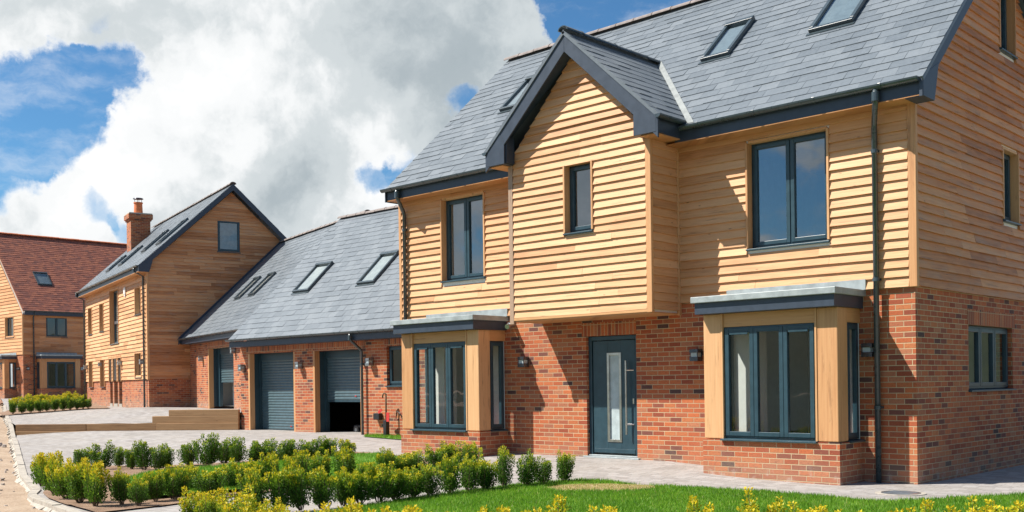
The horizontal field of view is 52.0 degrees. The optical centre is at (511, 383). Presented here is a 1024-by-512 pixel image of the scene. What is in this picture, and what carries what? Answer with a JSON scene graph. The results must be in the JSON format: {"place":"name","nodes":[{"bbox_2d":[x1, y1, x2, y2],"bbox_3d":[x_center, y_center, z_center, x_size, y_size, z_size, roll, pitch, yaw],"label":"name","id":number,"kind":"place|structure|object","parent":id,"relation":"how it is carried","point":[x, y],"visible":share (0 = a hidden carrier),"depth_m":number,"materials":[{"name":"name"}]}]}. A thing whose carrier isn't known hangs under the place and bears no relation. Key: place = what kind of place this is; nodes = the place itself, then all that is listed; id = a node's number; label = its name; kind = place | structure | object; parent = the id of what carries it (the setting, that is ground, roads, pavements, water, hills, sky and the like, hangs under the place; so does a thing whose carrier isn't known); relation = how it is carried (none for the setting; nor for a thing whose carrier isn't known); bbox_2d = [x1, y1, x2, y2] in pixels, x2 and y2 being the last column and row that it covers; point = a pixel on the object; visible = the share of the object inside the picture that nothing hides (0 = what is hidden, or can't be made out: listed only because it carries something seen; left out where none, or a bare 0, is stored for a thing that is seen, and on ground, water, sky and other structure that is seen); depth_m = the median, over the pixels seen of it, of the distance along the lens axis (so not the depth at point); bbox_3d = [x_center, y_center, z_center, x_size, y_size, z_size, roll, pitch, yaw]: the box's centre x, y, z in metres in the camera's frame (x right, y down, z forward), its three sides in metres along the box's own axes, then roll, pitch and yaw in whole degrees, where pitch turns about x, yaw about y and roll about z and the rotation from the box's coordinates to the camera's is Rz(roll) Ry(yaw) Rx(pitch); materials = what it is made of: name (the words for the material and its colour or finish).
{"place":"outdoors","nodes":[
{"label":"outdoors","id":0,"kind":"place"},
{"bbox_2d":[0,404,240,511],"bbox_3d":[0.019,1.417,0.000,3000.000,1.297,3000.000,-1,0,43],"label":"ground","id":1,"kind":"structure","parent":0,"point":[16,501],"depth_m":16.07,"materials":[{"name":"beige gravel"}]},
{"bbox_2d":[1,405,80,511],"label":"kerb","id":2,"kind":"structure","parent":1,"relation":"on","point":[34,498],"depth_m":16.45,"materials":[{"name":"concrete"}]},
{"bbox_2d":[0,232,126,403],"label":"detached house","id":3,"kind":"structure","parent":1,"relation":"on","point":[43,279],"depth_m":66.49,"materials":[{"name":"tile"}]},
{"bbox_2d":[0,353,16,402],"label":"bay window","id":4,"kind":"structure","parent":3,"relation":"in","point":[6,391],"depth_m":64.80,"materials":[{"name":"wood"}]},
{"bbox_2d":[46,318,67,337],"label":"window","id":5,"kind":"structure","parent":3,"relation":"in","point":[56,319],"depth_m":65.95,"materials":[{"name":"grey glass"}]},
{"bbox_2d":[35,352,82,395],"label":"bay window","id":6,"kind":"structure","parent":3,"relation":"in","point":[43,358],"depth_m":65.20,"materials":[{"name":"wood"}]},
{"bbox_2d":[16,409,239,434],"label":"sleeper wall","id":7,"kind":"structure","parent":1,"relation":"on","point":[219,419],"depth_m":30.09,"materials":[{"name":"brown wood"}]},
{"bbox_2d":[1,398,240,424],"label":"driveway","id":8,"kind":"structure","parent":0,"point":[111,414],"depth_m":34.75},
{"bbox_2d":[0,403,108,414],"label":"planting bed","id":9,"kind":"object","parent":8,"relation":"on","point":[93,406],"visible":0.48,"depth_m":41.84,"materials":[{"name":"soil"}]},
{"bbox_2d":[75,182,286,407],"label":"detached house","id":10,"kind":"structure","parent":8,"relation":"on","point":[155,293],"depth_m":41.36,"materials":[{"name":"wood"}]},
{"bbox_2d":[99,303,103,332],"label":"window","id":11,"kind":"structure","parent":10,"relation":"in","point":[101,316],"depth_m":47.50,"materials":[{"name":"brown wood"}]},
{"bbox_2d":[100,360,105,387],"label":"window","id":12,"kind":"structure","parent":10,"relation":"in","point":[102,376],"depth_m":47.51,"materials":[{"name":"brown wood"}]},
{"bbox_2d":[109,287,118,344],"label":"window","id":13,"kind":"structure","parent":10,"relation":"in","point":[113,294],"depth_m":45.57,"materials":[{"name":"grey glass"}]},
{"bbox_2d":[134,285,141,315],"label":"window","id":14,"kind":"structure","parent":10,"relation":"in","point":[137,290],"depth_m":41.44,"materials":[{"name":"beige wood"}]},
{"bbox_2d":[134,351,141,377],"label":"window","id":15,"kind":"structure","parent":10,"relation":"in","point":[137,367],"depth_m":41.57,"materials":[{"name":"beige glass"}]},
{"bbox_2d":[217,221,239,252],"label":"window","id":16,"kind":"structure","parent":10,"relation":"in","point":[238,225],"depth_m":41.42,"materials":[{"name":"grey glass"}]},
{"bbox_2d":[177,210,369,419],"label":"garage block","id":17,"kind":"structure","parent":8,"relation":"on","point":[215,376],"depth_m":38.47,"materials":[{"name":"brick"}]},
{"bbox_2d":[0,0,689,386],"label":"sky","id":18,"kind":"structure","parent":0,"point":[312,109],"materials":[{"name":"white"}]},
{"bbox_2d":[314,496,376,511],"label":"shrub","id":19,"kind":"object","parent":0,"point":[349,507],"visible":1,"depth_m":8.02,"materials":[{"name":"yellow plant"}]},
{"bbox_2d":[379,504,422,511],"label":"shrub","id":20,"kind":"object","parent":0,"point":[409,508],"visible":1,"depth_m":8.09,"materials":[{"name":"yellow plant"}]},
{"bbox_2d":[15,430,1023,511],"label":"driveway","id":21,"kind":"structure","parent":0,"point":[1009,480],"depth_m":16.14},
{"bbox_2d":[43,452,459,511],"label":"planting bed","id":22,"kind":"object","parent":21,"relation":"on","point":[107,504],"visible":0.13,"depth_m":13.23,"materials":[{"name":"soil"}]},
{"bbox_2d":[30,452,56,486],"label":"shrub","id":23,"kind":"object","parent":22,"relation":"on","point":[35,472],"visible":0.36,"depth_m":15.17,"materials":[{"name":"green plant"}]},
{"bbox_2d":[35,450,63,493],"bbox_3d":[-6.162,1.196,14.053,0.373,0.596,0.363,-4,-4,-40],"label":"shrub","id":24,"kind":"object","parent":22,"relation":"on","point":[42,472],"visible":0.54,"depth_m":14.03,"materials":[{"name":"green plant"}]},
{"bbox_2d":[45,457,76,497],"bbox_3d":[-5.737,1.222,13.491,0.360,0.524,0.433,-6,6,8],"label":"shrub","id":25,"kind":"object","parent":22,"relation":"on","point":[58,477],"visible":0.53,"depth_m":13.41,"materials":[{"name":"green plant"}]},
{"bbox_2d":[60,456,92,502],"bbox_3d":[-5.350,1.192,13.008,0.410,0.581,0.418,-1,0,-6],"label":"shrub","id":26,"kind":"object","parent":22,"relation":"on","point":[74,484],"visible":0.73,"depth_m":12.90,"materials":[{"name":"green plant"}]},
{"bbox_2d":[73,447,91,464],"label":"shrub","id":27,"kind":"object","parent":22,"relation":"on","point":[78,455],"visible":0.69,"depth_m":18.84,"materials":[{"name":"green plant"}]},
{"bbox_2d":[81,457,111,505],"bbox_3d":[-4.976,1.182,12.592,0.360,0.590,0.316,7,2,41],"label":"shrub","id":28,"kind":"object","parent":22,"relation":"on","point":[96,484],"visible":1,"depth_m":12.55,"materials":[{"name":"green plant"}]},
{"bbox_2d":[89,439,115,468],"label":"shrub","id":29,"kind":"object","parent":22,"relation":"on","point":[95,455],"visible":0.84,"depth_m":18.24,"materials":[{"name":"green plant"}]},
{"bbox_2d":[107,467,130,503],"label":"shrub","id":30,"kind":"object","parent":22,"relation":"on","point":[119,492],"visible":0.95,"depth_m":12.72,"materials":[{"name":"green plant"}]},
{"bbox_2d":[112,446,127,466],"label":"shrub","id":31,"kind":"object","parent":22,"relation":"on","point":[118,457],"visible":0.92,"depth_m":18.73,"materials":[{"name":"green plant"}]},
{"bbox_2d":[123,447,136,468],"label":"shrub","id":32,"kind":"object","parent":22,"relation":"on","point":[129,459],"visible":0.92,"depth_m":18.21,"materials":[{"name":"green plant"}]},
{"bbox_2d":[126,476,148,505],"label":"shrub","id":33,"kind":"object","parent":22,"relation":"on","point":[137,494],"visible":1,"depth_m":12.55,"materials":[{"name":"green plant"}]},
{"bbox_2d":[132,439,151,469],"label":"shrub","id":34,"kind":"object","parent":22,"relation":"on","point":[141,451],"visible":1,"depth_m":17.94,"materials":[{"name":"green plant"}]},
{"bbox_2d":[142,470,165,500],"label":"shrub","id":35,"kind":"object","parent":22,"relation":"on","point":[156,489],"visible":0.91,"depth_m":13.02,"materials":[{"name":"green plant"}]},
{"bbox_2d":[148,445,168,469],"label":"shrub","id":36,"kind":"object","parent":22,"relation":"on","point":[159,461],"visible":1,"depth_m":17.87,"materials":[{"name":"green plant"}]},
{"bbox_2d":[157,443,175,467],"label":"shrub","id":37,"kind":"object","parent":22,"relation":"on","point":[170,451],"visible":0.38,"depth_m":18.25,"materials":[{"name":"green plant"}]},
{"bbox_2d":[160,464,192,498],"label":"shrub","id":38,"kind":"object","parent":22,"relation":"on","point":[174,491],"visible":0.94,"depth_m":13.27,"materials":[{"name":"green plant"}]},
{"bbox_2d":[175,439,199,464],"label":"shrub","id":39,"kind":"object","parent":22,"relation":"on","point":[187,456],"visible":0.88,"depth_m":18.80,"materials":[{"name":"green plant"}]},
{"bbox_2d":[177,486,214,511],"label":"shrub","id":40,"kind":"object","parent":22,"relation":"on","point":[198,504],"visible":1,"depth_m":10.24,"materials":[{"name":"green plant"}]},
{"bbox_2d":[193,432,219,465],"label":"shrub","id":41,"kind":"object","parent":22,"relation":"on","point":[208,456],"visible":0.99,"depth_m":18.49,"materials":[{"name":"green plant"}]},
{"bbox_2d":[190,467,227,494],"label":"shrub","id":42,"kind":"object","parent":22,"relation":"on","point":[210,481],"visible":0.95,"depth_m":13.56,"materials":[{"name":"green plant"}]},
{"bbox_2d":[215,436,236,462],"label":"shrub","id":43,"kind":"object","parent":22,"relation":"on","point":[223,454],"visible":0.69,"depth_m":19.32,"materials":[{"name":"green plant"}]},
{"bbox_2d":[214,487,243,511],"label":"shrub","id":44,"kind":"object","parent":22,"relation":"on","point":[219,493],"visible":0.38,"depth_m":10.13,"materials":[{"name":"yellow plant"}]},
{"bbox_2d":[228,436,246,462],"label":"shrub","id":45,"kind":"object","parent":22,"relation":"on","point":[237,453],"visible":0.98,"depth_m":19.13,"materials":[{"name":"green plant"}]},
{"bbox_2d":[216,483,260,511],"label":"shrub","id":46,"kind":"object","parent":22,"relation":"on","point":[226,507],"visible":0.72,"depth_m":9.85,"materials":[{"name":"yellow plant"}]},
{"bbox_2d":[235,466,268,507],"bbox_3d":[-2.851,1.182,11.605,0.397,0.534,0.327,-1,0,42],"label":"shrub","id":47,"kind":"object","parent":22,"relation":"on","point":[259,491],"visible":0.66,"depth_m":11.57,"materials":[{"name":"green plant"}]},
{"bbox_2d":[238,494,270,511],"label":"shrub","id":48,"kind":"object","parent":22,"relation":"on","point":[248,507],"visible":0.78,"depth_m":9.54,"materials":[{"name":"yellow plant"}]},
{"bbox_2d":[244,440,265,460],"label":"shrub","id":49,"kind":"object","parent":22,"relation":"on","point":[254,450],"visible":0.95,"depth_m":19.52,"materials":[{"name":"green plant"}]},
{"bbox_2d":[256,497,290,511],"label":"shrub","id":50,"kind":"object","parent":22,"relation":"on","point":[274,509],"visible":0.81,"depth_m":9.35,"materials":[{"name":"yellow plant"}]},
{"bbox_2d":[112,451,435,495],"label":"lawn","id":51,"kind":"structure","parent":22,"relation":"on","point":[306,472],"depth_m":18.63,"materials":[{"name":"green plant"}]},
{"bbox_2d":[217,458,245,490],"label":"shrub","id":52,"kind":"object","parent":51,"relation":"on","point":[234,469],"visible":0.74,"depth_m":14.21,"materials":[{"name":"green plant"}]},
{"bbox_2d":[244,456,266,481],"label":"shrub","id":53,"kind":"object","parent":51,"relation":"on","point":[252,463],"visible":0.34,"depth_m":14.52,"materials":[{"name":"green plant"}]},
{"bbox_2d":[259,451,280,486],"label":"shrub","id":54,"kind":"object","parent":51,"relation":"on","point":[268,463],"visible":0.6,"depth_m":14.47,"materials":[{"name":"green plant"}]},
{"bbox_2d":[307,449,332,479],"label":"shrub","id":55,"kind":"object","parent":51,"relation":"on","point":[325,464],"visible":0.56,"depth_m":15.18,"materials":[{"name":"green plant"}]},
{"bbox_2d":[375,446,395,470],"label":"shrub","id":56,"kind":"object","parent":51,"relation":"on","point":[385,457],"visible":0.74,"depth_m":16.32,"materials":[{"name":"green plant"}]},
{"bbox_2d":[393,452,418,469],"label":"shrub","id":57,"kind":"object","parent":51,"relation":"on","point":[400,462],"visible":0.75,"depth_m":16.46,"materials":[{"name":"green plant"}]},
{"bbox_2d":[403,448,430,470],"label":"shrub","id":58,"kind":"object","parent":51,"relation":"on","point":[413,457],"visible":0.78,"depth_m":16.50,"materials":[{"name":"green plant"}]},
{"bbox_2d":[265,439,295,459],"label":"shrub","id":59,"kind":"object","parent":22,"relation":"on","point":[285,448],"visible":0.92,"depth_m":19.51,"materials":[{"name":"green plant"}]},
{"bbox_2d":[283,449,310,479],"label":"shrub","id":60,"kind":"object","parent":22,"relation":"on","point":[300,457],"visible":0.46,"depth_m":14.88,"materials":[{"name":"green plant"}]},
{"bbox_2d":[301,436,327,457],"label":"shrub","id":61,"kind":"object","parent":22,"relation":"on","point":[316,447],"visible":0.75,"depth_m":19.86,"materials":[{"name":"green plant"}]},
{"bbox_2d":[320,435,338,455],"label":"shrub","id":62,"kind":"object","parent":22,"relation":"on","point":[332,443],"visible":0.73,"depth_m":19.95,"materials":[{"name":"green plant"}]},
{"bbox_2d":[331,446,356,473],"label":"shrub","id":63,"kind":"object","parent":22,"relation":"on","point":[346,459],"visible":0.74,"depth_m":15.54,"materials":[{"name":"green plant"}]},
{"bbox_2d":[337,438,356,452],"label":"shrub","id":64,"kind":"object","parent":22,"relation":"on","point":[347,443],"visible":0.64,"depth_m":20.24,"materials":[{"name":"green plant"}]},
{"bbox_2d":[424,444,453,468],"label":"shrub","id":65,"kind":"object","parent":22,"relation":"on","point":[434,459],"visible":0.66,"depth_m":17.20,"materials":[{"name":"green plant"}]},
{"bbox_2d":[438,440,464,465],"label":"shrub","id":66,"kind":"object","parent":22,"relation":"on","point":[456,451],"visible":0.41,"depth_m":17.17,"materials":[{"name":"green plant"}]},
{"bbox_2d":[264,461,298,510],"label":"shrub","id":67,"kind":"object","parent":21,"relation":"on","point":[281,490],"visible":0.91,"depth_m":11.72,"materials":[{"name":"green plant"}]},
{"bbox_2d":[285,461,312,510],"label":"shrub","id":68,"kind":"object","parent":21,"relation":"on","point":[300,501],"visible":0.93,"depth_m":11.82,"materials":[{"name":"green plant"}]},
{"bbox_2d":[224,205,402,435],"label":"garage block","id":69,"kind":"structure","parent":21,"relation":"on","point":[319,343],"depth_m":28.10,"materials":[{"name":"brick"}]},
{"bbox_2d":[385,346,401,386],"bbox_3d":[-2.751,-0.410,25.296,0.770,0.985,0.200,-1,0,43],"label":"window","id":70,"kind":"structure","parent":69,"relation":"in","point":[392,383],"depth_m":25.49,"materials":[{"name":"grey glass"}]},
{"bbox_2d":[306,466,335,508],"bbox_3d":[-2.181,1.189,12.041,0.396,0.506,0.319,-1,0,19],"label":"shrub","id":71,"kind":"object","parent":21,"relation":"on","point":[320,490],"visible":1,"depth_m":11.96,"materials":[{"name":"green plant"}]},
{"bbox_2d":[330,466,360,505],"bbox_3d":[-1.963,1.202,12.273,0.402,0.473,0.315,-1,0,-2],"label":"shrub","id":72,"kind":"object","parent":21,"relation":"on","point":[343,491],"visible":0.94,"depth_m":12.21,"materials":[{"name":"green plant"}]},
{"bbox_2d":[347,466,379,502],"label":"shrub","id":73,"kind":"object","parent":21,"relation":"on","point":[364,489],"visible":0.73,"depth_m":12.39,"materials":[{"name":"green plant"}]},
{"bbox_2d":[364,460,397,501],"bbox_3d":[-1.573,1.179,12.556,0.408,0.510,0.387,-1,0,-15],"label":"shrub","id":74,"kind":"object","parent":21,"relation":"on","point":[381,493],"visible":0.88,"depth_m":12.53,"materials":[{"name":"green plant"}]},
{"bbox_2d":[380,468,412,499],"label":"shrub","id":75,"kind":"object","parent":21,"relation":"on","point":[401,485],"visible":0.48,"depth_m":12.71,"materials":[{"name":"green plant"}]},
{"bbox_2d":[311,477,1023,511],"bbox_3d":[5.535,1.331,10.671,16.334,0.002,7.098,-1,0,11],"label":"lawn","id":76,"kind":"structure","parent":21,"relation":"on","point":[602,488],"depth_m":12.60,"materials":[{"name":"green plant"}]},
{"bbox_2d":[396,461,425,497],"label":"shrub","id":77,"kind":"object","parent":76,"relation":"on","point":[417,488],"visible":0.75,"depth_m":12.91,"materials":[{"name":"green plant"}]},
{"bbox_2d":[421,464,444,494],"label":"shrub","id":78,"kind":"object","parent":76,"relation":"on","point":[428,487],"visible":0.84,"depth_m":13.14,"materials":[{"name":"green plant"}]},
{"bbox_2d":[435,452,460,492],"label":"shrub","id":79,"kind":"object","parent":76,"relation":"on","point":[448,468],"visible":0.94,"depth_m":13.33,"materials":[{"name":"green plant"}]},
{"bbox_2d":[458,453,481,490],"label":"shrub","id":80,"kind":"object","parent":76,"relation":"on","point":[469,478],"visible":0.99,"depth_m":13.65,"materials":[{"name":"green plant"}]},
{"bbox_2d":[460,440,483,463],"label":"shrub","id":81,"kind":"object","parent":76,"relation":"on","point":[472,450],"visible":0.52,"depth_m":16.39,"materials":[{"name":"green plant"}]},
{"bbox_2d":[472,454,497,488],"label":"shrub","id":82,"kind":"object","parent":76,"relation":"on","point":[487,475],"visible":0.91,"depth_m":13.80,"materials":[{"name":"green plant"}]},
{"bbox_2d":[496,445,515,486],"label":"shrub","id":83,"kind":"object","parent":76,"relation":"on","point":[503,476],"visible":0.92,"depth_m":14.13,"materials":[{"name":"green plant"}]},
{"bbox_2d":[516,448,540,484],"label":"shrub","id":84,"kind":"object","parent":76,"relation":"on","point":[525,470],"visible":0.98,"depth_m":14.29,"materials":[{"name":"green plant"}]},
{"bbox_2d":[533,458,552,482],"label":"shrub","id":85,"kind":"object","parent":76,"relation":"on","point":[544,472],"visible":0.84,"depth_m":14.56,"materials":[{"name":"green plant"}]},
{"bbox_2d":[520,494,570,511],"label":"shrub","id":86,"kind":"object","parent":76,"relation":"on","point":[561,504],"visible":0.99,"depth_m":8.25,"materials":[{"name":"yellow plant"}]},
{"bbox_2d":[556,449,575,481],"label":"shrub","id":87,"kind":"object","parent":76,"relation":"on","point":[565,463],"visible":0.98,"depth_m":14.78,"materials":[{"name":"green plant"}]},
{"bbox_2d":[686,495,714,511],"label":"shrub","id":88,"kind":"object","parent":76,"relation":"on","point":[694,502],"visible":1,"depth_m":8.10,"materials":[{"name":"yellow plant"}]},
{"bbox_2d":[736,486,786,511],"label":"shrub","id":89,"kind":"object","parent":76,"relation":"on","point":[749,508],"visible":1,"depth_m":8.08,"materials":[{"name":"yellow plant"}]},
{"bbox_2d":[787,500,828,511],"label":"shrub","id":90,"kind":"object","parent":76,"relation":"on","point":[820,508],"visible":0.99,"depth_m":8.21,"materials":[{"name":"yellow plant"}]},
{"bbox_2d":[887,499,936,511],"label":"shrub","id":91,"kind":"object","parent":76,"relation":"on","point":[926,506],"visible":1,"depth_m":8.08,"materials":[{"name":"yellow plant"}]},
{"bbox_2d":[944,496,997,511],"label":"shrub","id":92,"kind":"object","parent":76,"relation":"on","point":[972,509],"visible":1,"depth_m":8.01,"materials":[{"name":"yellow plant"}]},
{"bbox_2d":[990,500,1023,511],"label":"shrub","id":93,"kind":"object","parent":76,"relation":"on","point":[1016,507],"visible":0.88,"depth_m":8.20,"materials":[{"name":"yellow plant"}]},
{"bbox_2d":[380,0,1023,485],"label":"detached house","id":94,"kind":"structure","parent":21,"relation":"on","point":[776,240],"depth_m":16.37,"materials":[{"name":"wood"}]},
{"bbox_2d":[390,308,508,456],"bbox_3d":[-1.174,0.191,19.676,2.290,3.100,0.940,-1,0,43],"label":"bay window","id":95,"kind":"structure","parent":94,"relation":"in","point":[479,331],"depth_m":19.25,"materials":[{"name":"wood"}]},
{"bbox_2d":[440,191,485,282],"bbox_3d":[-0.890,-2.777,20.046,1.210,1.638,0.230,-1,0,43],"label":"window","id":96,"kind":"structure","parent":94,"relation":"in","point":[445,204],"depth_m":20.17,"materials":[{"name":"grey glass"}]},
{"bbox_2d":[563,160,593,235],"bbox_3d":[1.128,-3.023,17.097,0.620,1.178,0.230,-1,0,43],"label":"window","id":97,"kind":"structure","parent":94,"relation":"in","point":[569,176],"depth_m":17.25,"materials":[{"name":"grey glass"}]},
{"bbox_2d":[583,335,640,459],"bbox_3d":[1.696,0.239,17.637,1.180,2.080,0.195,-1,0,43],"label":"door","id":98,"kind":"structure","parent":94,"relation":"in","point":[612,364],"depth_m":17.69,"materials":[{"name":"metal"}]},
{"bbox_2d":[690,279,866,485],"bbox_3d":[3.791,0.126,14.972,2.290,3.100,0.940,-1,0,43],"label":"bay window","id":99,"kind":"structure","parent":94,"relation":"in","point":[831,454],"depth_m":14.60,"materials":[{"name":"wood"}]},
{"bbox_2d":[745,126,830,250],"bbox_3d":[4.057,-2.816,15.358,1.340,1.648,0.230,-1,0,43],"label":"window","id":100,"kind":"structure","parent":94,"relation":"in","point":[753,243],"depth_m":15.41,"materials":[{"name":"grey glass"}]},
{"bbox_2d":[968,325,1016,391],"bbox_3d":[7.334,-0.375,16.148,0.195,0.990,1.940,-1,0,43],"label":"window","id":101,"kind":"structure","parent":94,"relation":"in","point":[992,385],"depth_m":16.34,"materials":[{"name":"grey glass"}]},
{"bbox_2d":[998,0,1017,59],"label":"window","id":102,"kind":"structure","parent":94,"relation":"in","point":[1007,31],"depth_m":16.93,"materials":[{"name":"grey glass"}]},
{"bbox_2d":[1001,146,1021,225],"bbox_3d":[7.893,-3.137,16.769,0.235,1.188,0.750,-1,0,43],"label":"window","id":103,"kind":"structure","parent":94,"relation":"in","point":[1010,162],"depth_m":16.99,"materials":[{"name":"beige glass"}]},
{"bbox_2d":[875,490,926,495],"bbox_3d":[4.812,1.355,12.986,0.600,0.017,0.600,-1,0,43],"label":"drain cover","id":104,"kind":"object","parent":21,"relation":"on","point":[900,493],"visible":1,"depth_m":12.91,"materials":[{"name":"concrete"}]},
{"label":"lawn","id":105,"kind":"structure","parent":0,"visible":0},
{"bbox_2d":[378,393,388,434],"bbox_3d":[-3.042,0.791,25.204,0.418,1.150,0.125,-1,0,43],"label":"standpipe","id":106,"kind":"object","parent":105,"relation":"on","point":[386,426],"visible":0.79,"depth_m":25.17,"materials":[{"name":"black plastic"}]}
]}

